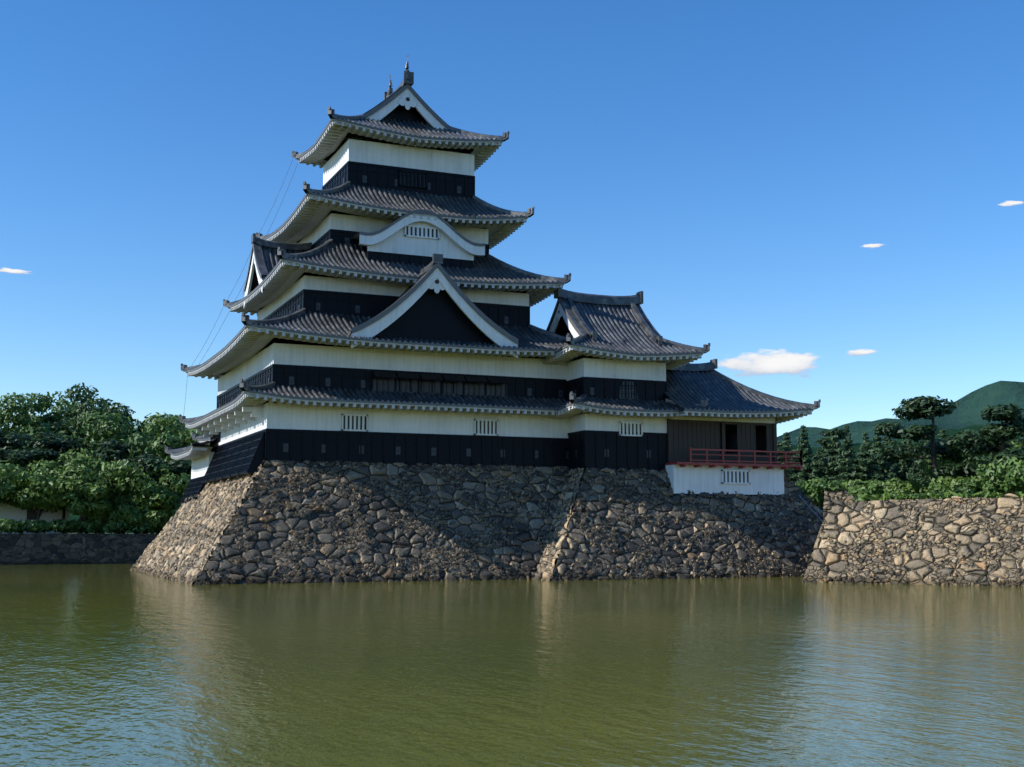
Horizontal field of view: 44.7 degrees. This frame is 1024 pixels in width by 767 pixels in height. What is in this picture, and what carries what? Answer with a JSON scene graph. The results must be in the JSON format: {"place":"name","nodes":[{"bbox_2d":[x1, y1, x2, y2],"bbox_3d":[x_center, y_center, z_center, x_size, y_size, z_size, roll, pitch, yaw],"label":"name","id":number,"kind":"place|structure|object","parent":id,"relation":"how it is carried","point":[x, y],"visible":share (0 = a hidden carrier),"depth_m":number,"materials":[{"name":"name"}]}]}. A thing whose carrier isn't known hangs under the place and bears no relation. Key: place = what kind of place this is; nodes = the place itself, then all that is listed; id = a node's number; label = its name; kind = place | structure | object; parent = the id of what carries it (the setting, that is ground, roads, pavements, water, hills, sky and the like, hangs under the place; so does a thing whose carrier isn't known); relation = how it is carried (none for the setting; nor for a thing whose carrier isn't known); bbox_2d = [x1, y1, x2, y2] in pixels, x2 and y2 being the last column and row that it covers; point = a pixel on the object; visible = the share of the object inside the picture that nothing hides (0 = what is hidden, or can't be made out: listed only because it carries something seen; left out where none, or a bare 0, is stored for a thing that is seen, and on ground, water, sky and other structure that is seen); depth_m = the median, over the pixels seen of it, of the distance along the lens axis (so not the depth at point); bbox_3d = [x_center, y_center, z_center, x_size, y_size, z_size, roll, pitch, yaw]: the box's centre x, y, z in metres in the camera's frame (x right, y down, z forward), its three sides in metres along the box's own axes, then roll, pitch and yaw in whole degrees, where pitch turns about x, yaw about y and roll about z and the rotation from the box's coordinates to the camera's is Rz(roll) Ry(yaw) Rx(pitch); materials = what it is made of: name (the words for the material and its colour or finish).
{"place":"outdoors","nodes":[
{"label":"outdoors","id":0,"kind":"place"},
{"bbox_2d":[0,268,30,273],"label":"cloud","id":1,"kind":"structure","parent":0,"point":[15,271],"depth_m":4896.80,"materials":[{"name":"white"}]},
{"bbox_2d":[0,533,158,564],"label":"stone wall","id":2,"kind":"structure","parent":0,"point":[68,548],"depth_m":94.96,"materials":[{"name":"grey stone"}]},
{"bbox_2d":[0,518,29,533],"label":"shrub","id":3,"kind":"object","parent":2,"relation":"on","point":[8,526],"visible":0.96,"depth_m":94.78,"materials":[{"name":"green plant"}]},
{"bbox_2d":[0,429,30,470],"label":"pine","id":4,"kind":"object","parent":2,"relation":"on","point":[9,442],"visible":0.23,"depth_m":105.29,"materials":[{"name":"green plant"}]},
{"bbox_2d":[0,459,30,507],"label":"tree","id":5,"kind":"object","parent":2,"relation":"on","point":[9,472],"visible":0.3,"depth_m":97.78,"materials":[{"name":"green plant"}]},
{"bbox_2d":[0,392,61,449],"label":"tree","id":6,"kind":"object","parent":2,"relation":"on","point":[21,420],"visible":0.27,"depth_m":115.38,"materials":[{"name":"green plant"}]},
{"bbox_2d":[0,502,68,533],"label":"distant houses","id":7,"kind":"structure","parent":2,"relation":"on","point":[9,512],"depth_m":101.10,"materials":[{"name":"white"}]},
{"bbox_2d":[17,519,52,533],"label":"shrub","id":8,"kind":"object","parent":2,"relation":"on","point":[41,525],"visible":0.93,"depth_m":95.41,"materials":[{"name":"green plant"}]},
{"bbox_2d":[0,470,77,533],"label":"tree","id":9,"kind":"object","parent":2,"relation":"on","point":[24,497],"visible":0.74,"depth_m":96.02,"materials":[{"name":"green plant"}]},
{"bbox_2d":[6,447,71,499],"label":"pine","id":10,"kind":"object","parent":2,"relation":"on","point":[25,457],"visible":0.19,"depth_m":101.18,"materials":[{"name":"green plant"}]},
{"bbox_2d":[28,391,85,426],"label":"tree","id":11,"kind":"object","parent":2,"relation":"on","point":[65,412],"visible":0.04,"depth_m":123.83,"materials":[{"name":"green plant"}]},
{"bbox_2d":[29,432,89,460],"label":"pine","id":12,"kind":"object","parent":2,"relation":"on","point":[59,444],"visible":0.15,"depth_m":110.35,"materials":[{"name":"green plant"}]},
{"bbox_2d":[46,518,81,533],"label":"shrub","id":13,"kind":"object","parent":2,"relation":"on","point":[64,526],"visible":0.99,"depth_m":96.20,"materials":[{"name":"green plant"}]},
{"bbox_2d":[24,448,108,519],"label":"tree","id":14,"kind":"object","parent":2,"relation":"on","point":[80,459],"visible":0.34,"depth_m":99.88,"materials":[{"name":"green plant"}]},
{"bbox_2d":[9,382,136,533],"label":"tree","id":15,"kind":"object","parent":2,"relation":"on","point":[85,399],"visible":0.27,"depth_m":117.14,"materials":[{"name":"green plant"}]},
{"bbox_2d":[41,477,124,533],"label":"tree","id":16,"kind":"object","parent":2,"relation":"on","point":[94,501],"visible":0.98,"depth_m":96.24,"materials":[{"name":"green plant"}]},
{"bbox_2d":[74,518,109,533],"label":"shrub","id":17,"kind":"object","parent":2,"relation":"on","point":[89,525],"visible":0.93,"depth_m":97.29,"materials":[{"name":"green plant"}]},
{"bbox_2d":[53,458,151,533],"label":"tree","id":18,"kind":"object","parent":2,"relation":"on","point":[113,478],"visible":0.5,"depth_m":98.20,"materials":[{"name":"green plant"}]},
{"bbox_2d":[83,502,146,533],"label":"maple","id":19,"kind":"object","parent":2,"relation":"on","point":[125,512],"visible":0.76,"depth_m":97.53,"materials":[{"name":"green plant"}]},
{"bbox_2d":[100,519,135,533],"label":"shrub","id":20,"kind":"object","parent":2,"relation":"on","point":[118,527],"visible":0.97,"depth_m":97.48,"materials":[{"name":"green plant"}]},
{"bbox_2d":[52,408,189,533],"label":"tree","id":21,"kind":"object","parent":2,"relation":"on","point":[153,427],"visible":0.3,"depth_m":113.54,"materials":[{"name":"green plant"}]},
{"bbox_2d":[95,439,147,533],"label":"pine","id":22,"kind":"object","parent":2,"relation":"on","point":[112,447],"visible":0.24,"depth_m":107.06,"materials":[{"name":"green plant"}]},
{"bbox_2d":[98,439,160,463],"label":"tree","id":23,"kind":"object","parent":2,"relation":"on","point":[117,459],"visible":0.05,"depth_m":106.97,"materials":[{"name":"green plant"}]},
{"bbox_2d":[128,520,161,533],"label":"shrub","id":24,"kind":"object","parent":2,"relation":"on","point":[144,528],"visible":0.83,"depth_m":97.89,"materials":[{"name":"green plant"}]},
{"bbox_2d":[114,475,189,533],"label":"tree","id":25,"kind":"object","parent":2,"relation":"on","point":[158,495],"visible":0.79,"depth_m":98.28,"materials":[{"name":"green plant"}]},
{"bbox_2d":[118,459,190,503],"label":"tree","id":26,"kind":"object","parent":2,"relation":"on","point":[166,478],"visible":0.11,"depth_m":99.72,"materials":[{"name":"green plant"}]},
{"bbox_2d":[118,454,191,533],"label":"pine","id":27,"kind":"object","parent":2,"relation":"on","point":[144,461],"visible":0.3,"depth_m":101.19,"materials":[{"name":"green plant"}]},
{"bbox_2d":[139,508,171,530],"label":"bush","id":28,"kind":"object","parent":2,"relation":"on","point":[157,517],"visible":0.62,"depth_m":97.84,"materials":[{"name":"green plant"}]},
{"bbox_2d":[155,522,165,533],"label":"shrub","id":29,"kind":"object","parent":2,"relation":"on","point":[158,530],"visible":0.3,"depth_m":98.48,"materials":[{"name":"green plant"}]},
{"bbox_2d":[125,428,209,475],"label":"tree","id":30,"kind":"object","parent":2,"relation":"on","point":[158,444],"visible":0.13,"depth_m":105.96,"materials":[{"name":"green plant"}]},
{"bbox_2d":[161,487,186,515],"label":"tree","id":31,"kind":"object","parent":2,"relation":"on","point":[178,503],"visible":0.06,"depth_m":98.61,"materials":[{"name":"green plant"}]},
{"bbox_2d":[0,564,1023,766],"bbox_3d":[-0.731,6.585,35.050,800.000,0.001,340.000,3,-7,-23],"label":"moat water","id":32,"kind":"structure","parent":0,"point":[112,665],"depth_m":21.14,"materials":[{"name":"green liquid"}]},
{"bbox_2d":[130,460,823,584],"bbox_3d":[-1.899,8.756,75.882,38.637,6.600,28.837,3,-7,-23],"label":"stone base","id":33,"kind":"object","parent":32,"relation":"in","point":[289,521],"visible":0.87,"depth_m":64.91,"materials":[{"name":"grey stone"}]},
{"bbox_2d":[180,139,570,503],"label":"walls","id":34,"kind":"structure","parent":33,"relation":"on","point":[248,440],"depth_m":68.35,"materials":[{"name":"black paint"}]},
{"bbox_2d":[165,55,623,460],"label":"castle keep roofs","id":35,"kind":"structure","parent":34,"relation":"on","point":[436,308],"depth_m":69.90,"materials":[{"name":"tile"}]},
{"bbox_2d":[180,159,299,465],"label":"castle conductor cables","id":36,"kind":"object","parent":35,"relation":"attached to","point":[238,294],"visible":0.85,"depth_m":79.52,"materials":[{"name":"grey metal"}]},
{"bbox_2d":[566,358,667,469],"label":"turret walls","id":37,"kind":"structure","parent":33,"relation":"on","point":[606,441],"depth_m":69.24,"materials":[{"name":"wood"}]},
{"bbox_2d":[518,288,709,418],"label":"tatsumi turret roofs","id":38,"kind":"structure","parent":37,"relation":"on","point":[586,324],"depth_m":70.08,"materials":[{"name":"grey tile"}]},
{"bbox_2d":[665,416,802,497],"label":"moon-viewing turret","id":39,"kind":"object","parent":33,"relation":"on","point":[731,456],"visible":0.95,"depth_m":70.83,"materials":[{"name":"white paint"}]},
{"bbox_2d":[621,359,820,423],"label":"turret roof","id":40,"kind":"structure","parent":39,"relation":"on","point":[689,385],"depth_m":71.79,"materials":[{"name":"grey tile"}]},
{"bbox_2d":[0,0,1023,436],"label":"sky","id":41,"kind":"structure","parent":0,"point":[732,165],"materials":[{"name":"blue"}]},
{"bbox_2d":[68,424,1022,532],"bbox_3d":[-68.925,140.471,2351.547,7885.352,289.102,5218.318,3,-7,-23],"label":"trees","id":42,"kind":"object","parent":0,"point":[856,446],"depth_m":2898.94,"materials":[{"name":"green plant"}]},
{"bbox_2d":[718,349,817,376],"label":"cloud","id":43,"kind":"structure","parent":0,"point":[778,361],"depth_m":5109.75,"materials":[{"name":"white"}]},
{"bbox_2d":[799,495,821,520],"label":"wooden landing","id":44,"kind":"object","parent":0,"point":[809,507],"visible":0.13,"depth_m":71.37,"materials":[{"name":"wood"}]},
{"bbox_2d":[848,349,875,355],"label":"cloud","id":45,"kind":"structure","parent":0,"point":[859,352],"depth_m":5046.98,"materials":[{"name":"white"}]},
{"bbox_2d":[862,244,883,247],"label":"cloud","id":46,"kind":"structure","parent":0,"point":[872,245],"depth_m":5083.86,"materials":[{"name":"white"}]},
{"bbox_2d":[777,381,1023,447],"bbox_3d":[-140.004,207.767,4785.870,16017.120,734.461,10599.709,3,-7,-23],"label":"mountains","id":47,"kind":"structure","parent":0,"point":[968,410],"depth_m":5751.47,"materials":[{"name":"green plant"}]},
{"bbox_2d":[801,490,1023,586],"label":"stone wall","id":48,"kind":"structure","parent":0,"point":[968,541],"depth_m":58.22,"materials":[{"name":"grey stone"}]},
{"bbox_2d":[777,442,796,480],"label":"conifer","id":49,"kind":"object","parent":48,"relation":"on","point":[779,444],"visible":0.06,"depth_m":103.55,"materials":[{"name":"green plant"}]},
{"bbox_2d":[782,432,793,460],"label":"conifer","id":50,"kind":"object","parent":48,"relation":"on","point":[786,439],"visible":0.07,"depth_m":160.37,"materials":[{"name":"green plant"}]},
{"bbox_2d":[781,445,798,472],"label":"conifer","id":51,"kind":"object","parent":48,"relation":"on","point":[785,447],"visible":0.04,"depth_m":111.76,"materials":[{"name":"green plant"}]},
{"bbox_2d":[787,449,805,479],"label":"conifer","id":52,"kind":"object","parent":48,"relation":"on","point":[795,460],"visible":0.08,"depth_m":109.83,"materials":[{"name":"green plant"}]},
{"bbox_2d":[795,425,813,471],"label":"conifer","id":53,"kind":"object","parent":48,"relation":"on","point":[806,451],"visible":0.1,"depth_m":164.98,"materials":[{"name":"green plant"}]},
{"bbox_2d":[792,457,817,506],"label":"conifer","id":54,"kind":"object","parent":48,"relation":"on","point":[804,475],"visible":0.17,"depth_m":101.20,"materials":[{"name":"green plant"}]},
{"bbox_2d":[806,454,829,506],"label":"conifer","id":55,"kind":"object","parent":48,"relation":"on","point":[817,470],"visible":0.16,"depth_m":101.34,"materials":[{"name":"green plant"}]},
{"bbox_2d":[795,476,841,508],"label":"bush","id":56,"kind":"object","parent":48,"relation":"on","point":[813,490],"visible":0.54,"depth_m":94.46,"materials":[{"name":"green plant"}]},
{"bbox_2d":[818,453,828,469],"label":"conifer","id":57,"kind":"object","parent":48,"relation":"on","point":[823,455],"visible":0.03,"depth_m":110.20,"materials":[{"name":"green plant"}]},
{"bbox_2d":[815,428,852,472],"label":"pine","id":58,"kind":"object","parent":48,"relation":"on","point":[841,434],"visible":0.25,"depth_m":122.46,"materials":[{"name":"green plant"}]},
{"bbox_2d":[818,435,851,506],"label":"conifer","id":59,"kind":"object","parent":48,"relation":"on","point":[830,465],"visible":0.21,"depth_m":101.57,"materials":[{"name":"green plant"}]},
{"bbox_2d":[818,451,858,508],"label":"conifer","id":60,"kind":"object","parent":48,"relation":"on","point":[844,474],"visible":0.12,"depth_m":98.02,"materials":[{"name":"green plant"}]},
{"bbox_2d":[841,425,855,464],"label":"conifer","id":61,"kind":"object","parent":48,"relation":"on","point":[847,443],"visible":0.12,"depth_m":166.36,"materials":[{"name":"green plant"}]},
{"bbox_2d":[852,452,861,471],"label":"conifer","id":62,"kind":"object","parent":48,"relation":"on","point":[859,458],"visible":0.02,"depth_m":114.80,"materials":[{"name":"green plant"}]},
{"bbox_2d":[836,479,883,498],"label":"shrub","id":63,"kind":"object","parent":48,"relation":"on","point":[868,487],"visible":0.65,"depth_m":93.46,"materials":[{"name":"green plant"}]},
{"bbox_2d":[860,432,869,457],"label":"conifer","id":64,"kind":"object","parent":48,"relation":"on","point":[864,437],"visible":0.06,"depth_m":164.55,"materials":[{"name":"green plant"}]},
{"bbox_2d":[848,445,885,483],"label":"conifer","id":65,"kind":"object","parent":48,"relation":"on","point":[864,472],"visible":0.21,"depth_m":97.70,"materials":[{"name":"green plant"}]},
{"bbox_2d":[866,436,896,482],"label":"conifer","id":66,"kind":"object","parent":48,"relation":"on","point":[885,472],"visible":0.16,"depth_m":106.63,"materials":[{"name":"green plant"}]},
{"bbox_2d":[859,421,916,478],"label":"pine","id":67,"kind":"object","parent":48,"relation":"on","point":[889,429],"visible":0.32,"depth_m":111.52,"materials":[{"name":"green plant"}]},
{"bbox_2d":[882,477,928,499],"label":"shrub","id":68,"kind":"object","parent":48,"relation":"on","point":[897,486],"visible":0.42,"depth_m":91.57,"materials":[{"name":"green plant"}]},
{"bbox_2d":[892,439,921,481],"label":"conifer","id":69,"kind":"object","parent":48,"relation":"on","point":[902,469],"visible":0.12,"depth_m":106.55,"materials":[{"name":"green plant"}]},
{"bbox_2d":[906,435,939,484],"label":"conifer","id":70,"kind":"object","parent":48,"relation":"on","point":[916,477],"visible":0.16,"depth_m":103.24,"materials":[{"name":"green plant"}]},
{"bbox_2d":[870,395,982,480],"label":"pine","id":71,"kind":"object","parent":48,"relation":"on","point":[916,408],"visible":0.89,"depth_m":88.78,"materials":[{"name":"green plant"}]},
{"bbox_2d":[836,491,1023,500],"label":"grass fringe","id":72,"kind":"object","parent":48,"relation":"on","point":[883,497],"depth_m":59.07,"materials":[{"name":"green plant"}]},
{"bbox_2d":[938,429,947,439],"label":"tree","id":73,"kind":"object","parent":48,"relation":"on","point":[942,435],"visible":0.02,"depth_m":141.57,"materials":[{"name":"green plant"}]},
{"bbox_2d":[926,475,976,494],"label":"shrub","id":74,"kind":"object","parent":48,"relation":"on","point":[945,484],"visible":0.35,"depth_m":85.15,"materials":[{"name":"green plant"}]},
{"bbox_2d":[920,441,1022,479],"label":"tree","id":75,"kind":"object","parent":48,"relation":"on","point":[948,459],"visible":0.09,"depth_m":90.47,"materials":[{"name":"green plant"}]},
{"bbox_2d":[956,473,1003,496],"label":"bush","id":76,"kind":"object","parent":48,"relation":"on","point":[976,484],"visible":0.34,"depth_m":81.17,"materials":[{"name":"green plant"}]},
{"bbox_2d":[940,403,1023,468],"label":"pine","id":77,"kind":"object","parent":48,"relation":"on","point":[983,448],"visible":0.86,"depth_m":82.35,"materials":[{"name":"green plant"}]},
{"bbox_2d":[976,455,1023,493],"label":"bush","id":78,"kind":"object","parent":48,"relation":"on","point":[1007,477],"visible":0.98,"depth_m":78.33,"materials":[{"name":"green plant"}]},
{"bbox_2d":[1006,438,1023,445],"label":"tree","id":79,"kind":"object","parent":48,"relation":"on","point":[1019,440],"visible":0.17,"depth_m":91.75,"materials":[{"name":"green plant"}]},
{"bbox_2d":[998,201,1023,205],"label":"cloud","id":80,"kind":"structure","parent":0,"point":[1009,203],"depth_m":4924.24,"materials":[{"name":"white"}]}
]}

